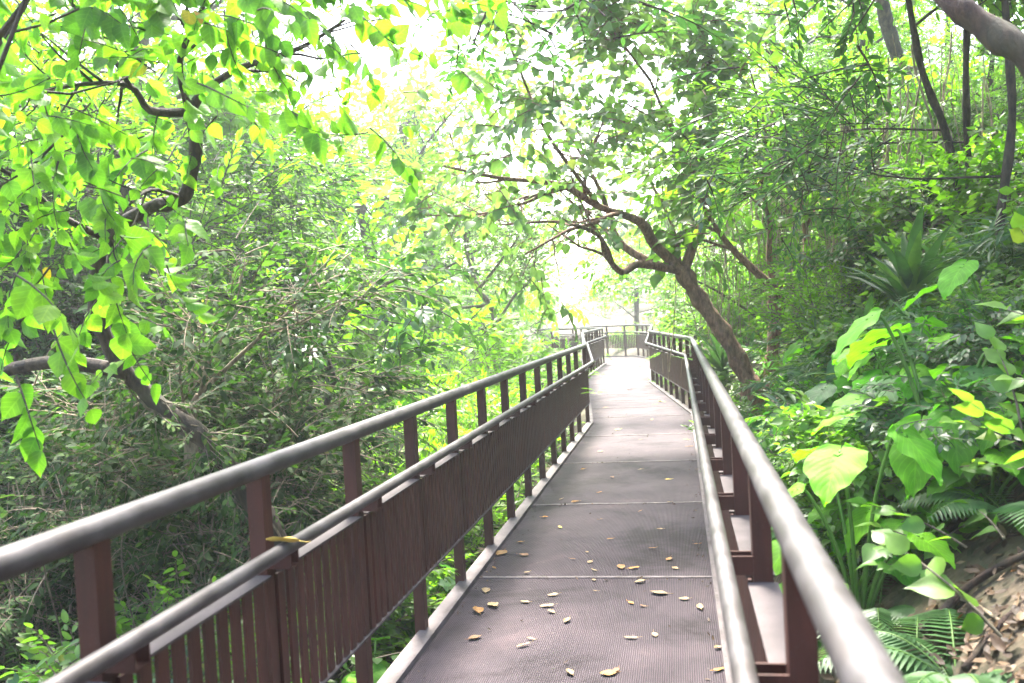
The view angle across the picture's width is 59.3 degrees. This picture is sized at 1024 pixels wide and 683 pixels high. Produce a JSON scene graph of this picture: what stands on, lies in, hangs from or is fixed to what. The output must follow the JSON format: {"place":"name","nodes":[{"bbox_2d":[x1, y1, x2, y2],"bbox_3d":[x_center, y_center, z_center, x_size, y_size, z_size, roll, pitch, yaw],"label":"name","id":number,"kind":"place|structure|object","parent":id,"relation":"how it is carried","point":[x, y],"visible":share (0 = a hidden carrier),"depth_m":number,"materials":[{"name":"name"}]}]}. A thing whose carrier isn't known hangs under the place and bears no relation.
{"place":"outdoors","nodes":[
{"label":"outdoors","id":0,"kind":"place"},
{"bbox_2d":[10,0,1023,309],"label":"sky","id":1,"kind":"structure","parent":0,"point":[380,58],"materials":[{"name":"white"}]},
{"bbox_2d":[343,98,1023,682],"bbox_3d":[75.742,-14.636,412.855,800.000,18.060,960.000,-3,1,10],"label":"ground","id":2,"kind":"structure","parent":0,"point":[895,594],"depth_m":3.69,"materials":[{"name":"soil"}]},
{"bbox_2d":[0,474,164,682],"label":"thicket shrub","id":3,"kind":"object","parent":2,"relation":"on","point":[7,629],"visible":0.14,"depth_m":6.30,"materials":[{"name":"green plant"}]},
{"bbox_2d":[0,397,219,682],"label":"dry twig tangle","id":4,"kind":"object","parent":2,"relation":"on","point":[41,617],"visible":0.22,"depth_m":5.83,"materials":[{"name":"brown plant"}]},
{"bbox_2d":[0,161,239,499],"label":"dark tree","id":5,"kind":"object","parent":2,"relation":"on","point":[77,318],"visible":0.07,"depth_m":8.85,"materials":[{"name":"green plant"}]},
{"bbox_2d":[0,563,256,682],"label":"shrub","id":6,"kind":"object","parent":2,"relation":"on","point":[29,647],"visible":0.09,"depth_m":5.00,"materials":[{"name":"green plant"}]},
{"bbox_2d":[0,339,327,664],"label":"thicket shrub","id":7,"kind":"object","parent":2,"relation":"on","point":[21,475],"visible":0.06,"depth_m":6.70,"materials":[{"name":"green plant"}]},
{"bbox_2d":[0,459,138,663],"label":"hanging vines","id":8,"kind":"object","parent":7,"relation":"hanging from","point":[69,590],"visible":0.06,"depth_m":6.47,"materials":[{"name":"green plant"}]},
{"bbox_2d":[2,422,325,665],"bbox_3d":[-1.925,1.566,5.370,1.846,2.438,1.561,-3,1,5],"label":"dry twig tangle","id":9,"kind":"object","parent":2,"relation":"on","point":[129,605],"visible":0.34,"depth_m":5.18,"materials":[{"name":"brown plant"}]},
{"bbox_2d":[23,515,313,682],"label":"shrub","id":10,"kind":"object","parent":2,"relation":"on","point":[67,645],"visible":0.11,"depth_m":5.26,"materials":[{"name":"green plant"}]},
{"bbox_2d":[3,8,338,425],"bbox_3d":[-7.349,-0.393,14.356,11.266,11.475,9.860,-3,1,6],"label":"bright tree","id":11,"kind":"object","parent":2,"relation":"on","point":[179,105],"visible":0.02,"depth_m":14.84,"materials":[{"name":"green plant"}]},
{"bbox_2d":[0,96,371,652],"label":"dark tree","id":12,"kind":"object","parent":2,"relation":"on","point":[241,191],"visible":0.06,"depth_m":10.89,"materials":[{"name":"green plant"}]},
{"bbox_2d":[0,0,412,423],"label":"bright tree","id":13,"kind":"object","parent":2,"relation":"on","point":[214,8],"visible":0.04,"depth_m":18.33,"materials":[{"name":"green plant"}]},
{"bbox_2d":[0,0,422,457],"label":"bright tree","id":14,"kind":"object","parent":2,"relation":"on","point":[92,109],"visible":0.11,"depth_m":10.23,"materials":[{"name":"green plant"}]},
{"bbox_2d":[0,244,449,682],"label":"thicket shrub","id":15,"kind":"object","parent":2,"relation":"on","point":[234,415],"visible":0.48,"depth_m":6.04,"materials":[{"name":"green plant"}]},
{"bbox_2d":[0,192,460,590],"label":"bare shrub","id":16,"kind":"object","parent":2,"relation":"on","point":[176,327],"visible":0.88,"depth_m":5.76,"materials":[{"name":"green plant"}]},
{"bbox_2d":[28,200,465,582],"bbox_3d":[-2.728,0.762,9.265,4.091,4.665,4.556,-3,2,25],"label":"dark tree","id":17,"kind":"object","parent":2,"relation":"on","point":[162,306],"visible":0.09,"depth_m":9.11,"materials":[{"name":"green plant"}]},
{"bbox_2d":[0,0,508,682],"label":"heart leaf tree","id":18,"kind":"object","parent":2,"relation":"on","point":[82,24],"visible":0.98,"depth_m":3.92,"materials":[{"name":"green plant"}]},
{"bbox_2d":[70,362,342,646],"bbox_3d":[-1.606,0.994,5.070,1.529,1.868,0.673,-4,1,-21],"label":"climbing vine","id":19,"kind":"object","parent":18,"relation":"attached to","point":[224,448],"visible":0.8,"depth_m":4.91,"materials":[{"name":"green plant"}]},
{"bbox_2d":[1,39,531,424],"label":"bright tree","id":20,"kind":"object","parent":2,"relation":"on","point":[307,180],"visible":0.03,"depth_m":17.44,"materials":[{"name":"green plant"}]},
{"bbox_2d":[151,594,396,682],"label":"shrub","id":21,"kind":"object","parent":2,"relation":"on","point":[352,662],"visible":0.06,"depth_m":4.82,"materials":[{"name":"green plant"}]},
{"bbox_2d":[117,521,431,667],"bbox_3d":[-1.485,1.764,5.806,1.991,1.252,1.857,-4,1,-20],"label":"shrub","id":22,"kind":"object","parent":2,"relation":"on","point":[220,570],"visible":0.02,"depth_m":5.68,"materials":[{"name":"green plant"}]},
{"bbox_2d":[133,86,435,399],"bbox_3d":[-6.629,-0.423,20.452,9.544,11.034,10.905,-3,1,10],"label":"bright tree","id":23,"kind":"object","parent":2,"relation":"on","point":[337,167],"visible":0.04,"depth_m":20.93,"materials":[{"name":"green plant"}]},
{"bbox_2d":[0,0,589,416],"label":"bright tree","id":24,"kind":"object","parent":2,"relation":"on","point":[226,125],"visible":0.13,"depth_m":14.88,"materials":[{"name":"green plant"}]},
{"bbox_2d":[200,83,486,383],"bbox_3d":[-8.545,-2.258,35.933,17.426,15.108,13.367,-3,1,17],"label":"broadleaf tree","id":25,"kind":"object","parent":2,"relation":"on","point":[426,137],"visible":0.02,"depth_m":32.38,"materials":[{"name":"green plant"}]},
{"bbox_2d":[287,545,460,667],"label":"shrub","id":26,"kind":"object","parent":2,"relation":"on","point":[391,622],"visible":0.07,"depth_m":5.54,"materials":[{"name":"green plant"}]},
{"bbox_2d":[267,247,487,463],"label":"oval leaf sapling","id":27,"kind":"object","parent":2,"relation":"on","point":[425,318],"visible":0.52,"depth_m":8.01,"materials":[{"name":"green plant"}]},
{"bbox_2d":[230,427,576,681],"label":"undergrowth","id":28,"kind":"object","parent":2,"relation":"on","point":[377,660],"depth_m":7.23,"materials":[{"name":"green plant"}]},
{"bbox_2d":[237,59,592,383],"bbox_3d":[-3.371,-2.187,24.986,10.696,12.124,12.222,-3,2,25],"label":"bright tree","id":29,"kind":"object","parent":2,"relation":"on","point":[363,209],"visible":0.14,"depth_m":24.66,"materials":[{"name":"green plant"}]},
{"bbox_2d":[270,6,589,397],"bbox_3d":[-2.575,-3.775,32.768,11.778,15.297,15.615,-2,2,26],"label":"bright tree","id":30,"kind":"object","parent":2,"relation":"on","point":[470,109],"visible":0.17,"depth_m":29.81,"materials":[{"name":"green plant"}]},
{"bbox_2d":[338,410,538,566],"bbox_3d":[-0.849,1.565,8.755,2.410,1.755,2.950,-4,2,-26],"label":"shrub","id":31,"kind":"object","parent":2,"relation":"on","point":[496,516],"visible":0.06,"depth_m":8.57,"materials":[{"name":"green plant"}]},
{"bbox_2d":[355,335,546,435],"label":"shrub","id":32,"kind":"object","parent":2,"relation":"on","point":[459,367],"visible":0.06,"depth_m":15.62,"materials":[{"name":"green plant"}]},
{"bbox_2d":[396,384,550,494],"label":"shrub","id":33,"kind":"object","parent":2,"relation":"on","point":[466,427],"visible":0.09,"depth_m":11.87,"materials":[{"name":"green plant"}]},
{"bbox_2d":[338,148,618,393],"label":"feathery tree","id":34,"kind":"object","parent":2,"relation":"on","point":[530,244],"visible":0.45,"depth_m":18.69,"materials":[{"name":"green plant"}]},
{"bbox_2d":[408,169,573,359],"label":"bright tree","id":35,"kind":"object","parent":2,"relation":"on","point":[489,315],"visible":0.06,"depth_m":42.52,"materials":[{"name":"green plant"}]},
{"bbox_2d":[393,364,601,466],"bbox_3d":[-0.624,1.233,11.983,2.583,1.895,3.161,-2,2,43],"label":"shrub","id":36,"kind":"object","parent":2,"relation":"on","point":[450,387],"visible":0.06,"depth_m":11.93,"materials":[{"name":"green plant"}]},
{"bbox_2d":[1,78,996,379],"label":"woods","id":37,"kind":"object","parent":2,"relation":"on","point":[613,306],"visible":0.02,"depth_m":55.45,"materials":[{"name":"green plant"}]},
{"bbox_2d":[377,355,731,682],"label":"boardwalk","id":38,"kind":"structure","parent":2,"relation":"on","point":[589,640],"depth_m":5.54,"materials":[{"name":"brown paint"}]},
{"bbox_2d":[0,327,605,682],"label":"fence","id":39,"kind":"object","parent":38,"relation":"attached to","point":[411,528],"visible":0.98,"depth_m":3.38,"materials":[{"name":"metal"}]},
{"bbox_2d":[540,324,906,682],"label":"fence","id":40,"kind":"object","parent":38,"relation":"attached to","point":[771,630],"visible":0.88,"depth_m":2.23,"materials":[{"name":"metal"}]},
{"bbox_2d":[359,0,801,413],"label":"leaning tree","id":41,"kind":"object","parent":2,"relation":"on","point":[533,103],"visible":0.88,"depth_m":9.26,"materials":[{"name":"green plant"}]},
{"bbox_2d":[565,216,681,327],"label":"broadleaf tree","id":42,"kind":"object","parent":2,"relation":"on","point":[635,306],"visible":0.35,"depth_m":45.10,"materials":[{"name":"green plant"}]},
{"bbox_2d":[558,167,746,302],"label":"bright tree","id":43,"kind":"object","parent":2,"relation":"on","point":[643,250],"visible":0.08,"depth_m":36.07,"materials":[{"name":"green plant"}]},
{"bbox_2d":[628,270,756,347],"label":"shrub","id":44,"kind":"object","parent":2,"relation":"on","point":[671,297],"visible":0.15,"depth_m":18.64,"materials":[{"name":"green plant"}]},
{"bbox_2d":[672,325,760,388],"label":"strap leaf plant","id":45,"kind":"object","parent":2,"relation":"on","point":[717,357],"visible":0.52,"depth_m":13.09,"materials":[{"name":"green plant"}]},
{"bbox_2d":[412,0,1023,204],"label":"tree leaves","id":46,"kind":"object","parent":2,"relation":"on","point":[995,35],"visible":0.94,"depth_m":5.51,"materials":[{"name":"green plant"}]},
{"bbox_2d":[662,256,799,349],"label":"shrub","id":47,"kind":"object","parent":2,"relation":"on","point":[734,312],"visible":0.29,"depth_m":16.25,"materials":[{"name":"green plant"}]},
{"bbox_2d":[465,70,1023,559],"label":"undergrowth","id":48,"kind":"object","parent":2,"relation":"on","point":[737,396],"visible":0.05,"depth_m":10.80,"materials":[{"name":"green plant"}]},
{"bbox_2d":[569,34,931,345],"bbox_3d":[3.826,-2.170,14.458,5.547,5.099,4.255,-3,1,21],"label":"broadleaf tree","id":49,"kind":"object","parent":2,"relation":"on","point":[600,282],"visible":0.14,"depth_m":14.02,"materials":[{"name":"green plant"}]},
{"bbox_2d":[645,177,821,379],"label":"hanging vines","id":50,"kind":"object","parent":49,"relation":"hanging from","point":[666,222],"visible":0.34,"depth_m":14.15,"materials":[{"name":"green plant"}]},
{"bbox_2d":[618,12,894,393],"bbox_3d":[2.767,-1.569,10.321,3.131,4.701,2.553,-3,1,10],"label":"forked tree","id":51,"kind":"object","parent":2,"relation":"on","point":[682,239],"visible":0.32,"depth_m":10.38,"materials":[{"name":"green plant"}]},
{"bbox_2d":[728,360,842,426],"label":"shrub","id":52,"kind":"object","parent":2,"relation":"on","point":[758,386],"visible":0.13,"depth_m":7.22,"materials":[{"name":"green plant"}]},
{"bbox_2d":[643,0,928,247],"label":"broadleaf tree","id":53,"kind":"object","parent":2,"relation":"on","point":[760,6],"visible":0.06,"depth_m":19.09,"materials":[{"name":"green plant"}]},
{"bbox_2d":[723,239,879,357],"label":"shrub","id":54,"kind":"object","parent":2,"relation":"on","point":[826,291],"visible":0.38,"depth_m":9.20,"materials":[{"name":"green plant"}]},
{"bbox_2d":[740,292,864,400],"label":"shrub","id":55,"kind":"object","parent":2,"relation":"on","point":[781,327],"visible":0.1,"depth_m":8.52,"materials":[{"name":"green plant"}]},
{"bbox_2d":[754,245,878,317],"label":"shrub","id":56,"kind":"object","parent":2,"relation":"on","point":[795,278],"visible":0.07,"depth_m":9.99,"materials":[{"name":"green plant"}]},
{"bbox_2d":[745,375,888,531],"bbox_3d":[1.902,0.686,4.947,1.286,1.054,1.400,-4,1,-15],"label":"shrub","id":57,"kind":"object","parent":2,"relation":"on","point":[797,439],"visible":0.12,"depth_m":4.93,"materials":[{"name":"green plant"}]},
{"bbox_2d":[769,371,867,452],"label":"giant leaf plant","id":58,"kind":"object","parent":2,"relation":"on","point":[825,395],"visible":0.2,"depth_m":5.63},
{"bbox_2d":[641,0,1023,266],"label":"slender tree","id":59,"kind":"object","parent":2,"relation":"on","point":[934,104],"visible":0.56,"depth_m":7.81,"materials":[{"name":"green plant"}]},
{"bbox_2d":[651,0,1015,281],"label":"slender tree","id":60,"kind":"object","parent":2,"relation":"on","point":[782,171],"visible":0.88,"depth_m":6.71,"materials":[{"name":"green plant"}]},
{"bbox_2d":[771,500,899,591],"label":"shrub","id":61,"kind":"object","parent":2,"relation":"on","point":[820,537],"visible":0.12,"depth_m":4.37,"materials":[{"name":"green plant"}]},
{"bbox_2d":[786,295,893,379],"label":"shrub","id":62,"kind":"object","parent":2,"relation":"on","point":[824,336],"visible":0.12,"depth_m":6.82,"materials":[{"name":"green plant"}]},
{"bbox_2d":[749,31,939,282],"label":"bright tree","id":63,"kind":"object","parent":2,"relation":"on","point":[892,146],"visible":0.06,"depth_m":11.76,"materials":[{"name":"green plant"}]},
{"bbox_2d":[690,90,891,332],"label":"hanging vines","id":64,"kind":"object","parent":63,"relation":"hanging from","point":[758,253],"visible":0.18,"depth_m":12.49,"materials":[{"name":"green plant"}]},
{"bbox_2d":[776,88,924,324],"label":"hanging vines","id":65,"kind":"object","parent":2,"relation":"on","point":[870,160],"visible":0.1,"depth_m":10.12,"materials":[{"name":"green plant"}]},
{"bbox_2d":[765,191,938,312],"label":"shrub","id":66,"kind":"object","parent":2,"relation":"on","point":[841,257],"visible":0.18,"depth_m":8.72,"materials":[{"name":"green plant"}]},
{"bbox_2d":[692,65,1023,682],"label":"undergrowth","id":67,"kind":"object","parent":2,"relation":"on","point":[933,582],"visible":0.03,"depth_m":3.61,"materials":[{"name":"green plant"}]},
{"bbox_2d":[692,0,1023,253],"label":"slender tree","id":68,"kind":"object","parent":2,"relation":"on","point":[966,110],"visible":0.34,"depth_m":8.21,"materials":[{"name":"green plant"}]},
{"bbox_2d":[696,57,1023,427],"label":"undergrowth","id":69,"kind":"object","parent":2,"relation":"on","point":[1019,211],"visible":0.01,"depth_m":7.45,"materials":[{"name":"green plant"}]},
{"bbox_2d":[797,377,932,483],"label":"giant leaf plant","id":70,"kind":"object","parent":2,"relation":"on","point":[851,398],"visible":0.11,"depth_m":4.44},
{"bbox_2d":[771,424,960,609],"bbox_3d":[1.506,0.817,3.927,0.939,0.958,0.864,-3,1,9],"label":"giant leaf plant","id":71,"kind":"object","parent":2,"relation":"on","point":[830,471],"visible":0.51,"depth_m":3.70,"materials":[{"name":"plant"}]},
{"bbox_2d":[761,0,1001,186],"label":"bright tree","id":72,"kind":"object","parent":2,"relation":"on","point":[829,53],"visible":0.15,"depth_m":16.34,"materials":[{"name":"green plant"}]},
{"bbox_2d":[850,572,914,631],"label":"fern","id":73,"kind":"object","parent":2,"relation":"on","point":[897,612],"visible":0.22,"depth_m":3.69,"materials":[{"name":"green plant"}]},
{"bbox_2d":[817,615,952,682],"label":"fern","id":74,"kind":"object","parent":2,"relation":"on","point":[911,668],"visible":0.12,"depth_m":3.24,"materials":[{"name":"green plant"}]},
{"bbox_2d":[747,0,1023,45],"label":"spreading tree","id":75,"kind":"object","parent":2,"relation":"on","point":[993,10],"visible":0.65,"depth_m":9.13,"materials":[{"name":"green plant"}]},
{"bbox_2d":[763,71,1007,217],"bbox_3d":[5.859,-2.511,12.360,3.797,2.331,3.102,-4,1,-18],"label":"shrub","id":76,"kind":"object","parent":2,"relation":"on","point":[956,102],"visible":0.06,"depth_m":11.62,"materials":[{"name":"green plant"}]},
{"bbox_2d":[831,365,946,437],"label":"giant leaf plant","id":77,"kind":"object","parent":2,"relation":"on","point":[893,370],"visible":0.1,"depth_m":4.77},
{"bbox_2d":[875,0,912,120],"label":"spreading tree","id":78,"kind":"object","parent":2,"relation":"on","point":[886,21],"visible":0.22,"depth_m":13.41,"materials":[{"name":"grey plant"}]},
{"bbox_2d":[770,389,1018,566],"bbox_3d":[1.836,0.703,4.346,1.166,0.959,1.030,-2,2,28],"label":"shrub","id":79,"kind":"object","parent":2,"relation":"on","point":[865,480],"visible":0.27,"depth_m":4.27,"materials":[{"name":"green plant"}]},
{"bbox_2d":[820,12,981,184],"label":"broadleaf tree","id":80,"kind":"object","parent":2,"relation":"on","point":[923,46],"visible":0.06,"depth_m":13.89,"materials":[{"name":"green plant"}]},
{"bbox_2d":[790,112,1023,273],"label":"shrub","id":81,"kind":"object","parent":2,"relation":"on","point":[887,210],"visible":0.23,"depth_m":8.35,"materials":[{"name":"green plant"}]},
{"bbox_2d":[837,205,979,322],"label":"strap leaf plant","id":82,"kind":"object","parent":2,"relation":"on","point":[903,274],"visible":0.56,"depth_m":6.24,"materials":[{"name":"green plant"}]},
{"bbox_2d":[835,315,984,380],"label":"giant leaf plant","id":83,"kind":"object","parent":2,"relation":"on","point":[922,369],"visible":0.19,"depth_m":5.07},
{"bbox_2d":[840,483,988,558],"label":"giant leaf plant","id":84,"kind":"object","parent":2,"relation":"on","point":[860,515],"visible":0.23,"depth_m":3.96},
{"bbox_2d":[818,608,1014,682],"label":"fern","id":85,"kind":"object","parent":2,"relation":"on","point":[892,642],"visible":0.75,"depth_m":3.10,"materials":[{"name":"green plant"}]},
{"bbox_2d":[811,307,1023,521],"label":"giant leaf plant","id":86,"kind":"object","parent":2,"relation":"on","point":[912,475],"visible":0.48,"depth_m":4.10,"materials":[{"name":"plant"}]},
{"bbox_2d":[812,26,1022,299],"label":"bamboo","id":87,"kind":"object","parent":2,"relation":"on","point":[913,117],"visible":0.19,"depth_m":9.16,"materials":[{"name":"green plant"}]},
{"bbox_2d":[819,267,1023,682],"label":"leaf litter","id":88,"kind":"object","parent":2,"relation":"on","point":[998,643],"visible":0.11,"depth_m":3.10,"materials":[{"name":"plant"}]},
{"bbox_2d":[920,552,1023,637],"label":"fallen branch","id":89,"kind":"object","parent":88,"relation":"on","point":[971,584],"visible":0.8,"depth_m":3.37,"materials":[{"name":"wood"}]},
{"bbox_2d":[829,272,1023,369],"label":"shrub","id":90,"kind":"object","parent":2,"relation":"on","point":[899,312],"visible":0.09,"depth_m":5.72,"materials":[{"name":"green plant"}]},
{"bbox_2d":[831,352,1023,518],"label":"shrub","id":91,"kind":"object","parent":2,"relation":"on","point":[868,405],"visible":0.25,"depth_m":3.93,"materials":[{"name":"green plant"}]},
{"bbox_2d":[836,289,1023,375],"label":"shrub","id":92,"kind":"object","parent":2,"relation":"on","point":[885,348],"visible":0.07,"depth_m":5.23,"materials":[{"name":"green plant"}]},
{"bbox_2d":[853,191,1010,321],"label":"shrub","id":93,"kind":"object","parent":2,"relation":"on","point":[893,239],"visible":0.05,"depth_m":7.32,"materials":[{"name":"green plant"}]},
{"bbox_2d":[861,275,1023,404],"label":"shrub","id":94,"kind":"object","parent":2,"relation":"on","point":[965,357],"visible":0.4,"depth_m":4.38,"materials":[{"name":"green plant"}]},
{"bbox_2d":[870,20,1023,170],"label":"shrub","id":95,"kind":"object","parent":2,"relation":"on","point":[947,114],"visible":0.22,"depth_m":11.87,"materials":[{"name":"green plant"}]},
{"bbox_2d":[877,125,1023,243],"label":"shrub","id":96,"kind":"object","parent":2,"relation":"on","point":[927,219],"visible":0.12,"depth_m":8.22,"materials":[{"name":"green plant"}]},
{"bbox_2d":[883,365,1023,429],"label":"giant leaf plant","id":97,"kind":"object","parent":2,"relation":"on","point":[979,371],"visible":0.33,"depth_m":4.09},
{"bbox_2d":[898,115,1023,263],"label":"shrub","id":98,"kind":"object","parent":2,"relation":"on","point":[994,167],"visible":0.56,"depth_m":7.30,"materials":[{"name":"green plant"}]},
{"bbox_2d":[898,485,1023,531],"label":"fern","id":99,"kind":"object","parent":2,"relation":"on","point":[973,504],"visible":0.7,"depth_m":3.64,"materials":[{"name":"green plant"}]},
{"bbox_2d":[902,259,1023,367],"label":"giant leaf plant","id":100,"kind":"object","parent":2,"relation":"on","point":[953,276],"visible":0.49,"depth_m":4.67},
{"bbox_2d":[904,447,1023,510],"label":"giant leaf plant","id":101,"kind":"object","parent":2,"relation":"on","point":[1002,455],"visible":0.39,"depth_m":3.78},
{"bbox_2d":[918,202,1023,309],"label":"shrub","id":102,"kind":"object","parent":2,"relation":"on","point":[1004,246],"visible":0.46,"depth_m":6.04,"materials":[{"name":"green plant"}]},
{"bbox_2d":[919,4,1023,150],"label":"broadleaf tree","id":103,"kind":"object","parent":2,"relation":"on","point":[992,73],"visible":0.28,"depth_m":11.09,"materials":[{"name":"green plant"}]},
{"bbox_2d":[927,376,1023,453],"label":"giant leaf plant","id":104,"kind":"object","parent":2,"relation":"on","point":[985,445],"visible":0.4,"depth_m":3.77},
{"bbox_2d":[930,266,1023,351],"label":"shrub","id":105,"kind":"object","parent":2,"relation":"on","point":[1001,290],"visible":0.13,"depth_m":5.12,"materials":[{"name":"green plant"}]},
{"bbox_2d":[945,82,1023,168],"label":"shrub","id":106,"kind":"object","parent":2,"relation":"on","point":[974,114],"visible":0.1,"depth_m":10.16,"materials":[{"name":"green plant"}]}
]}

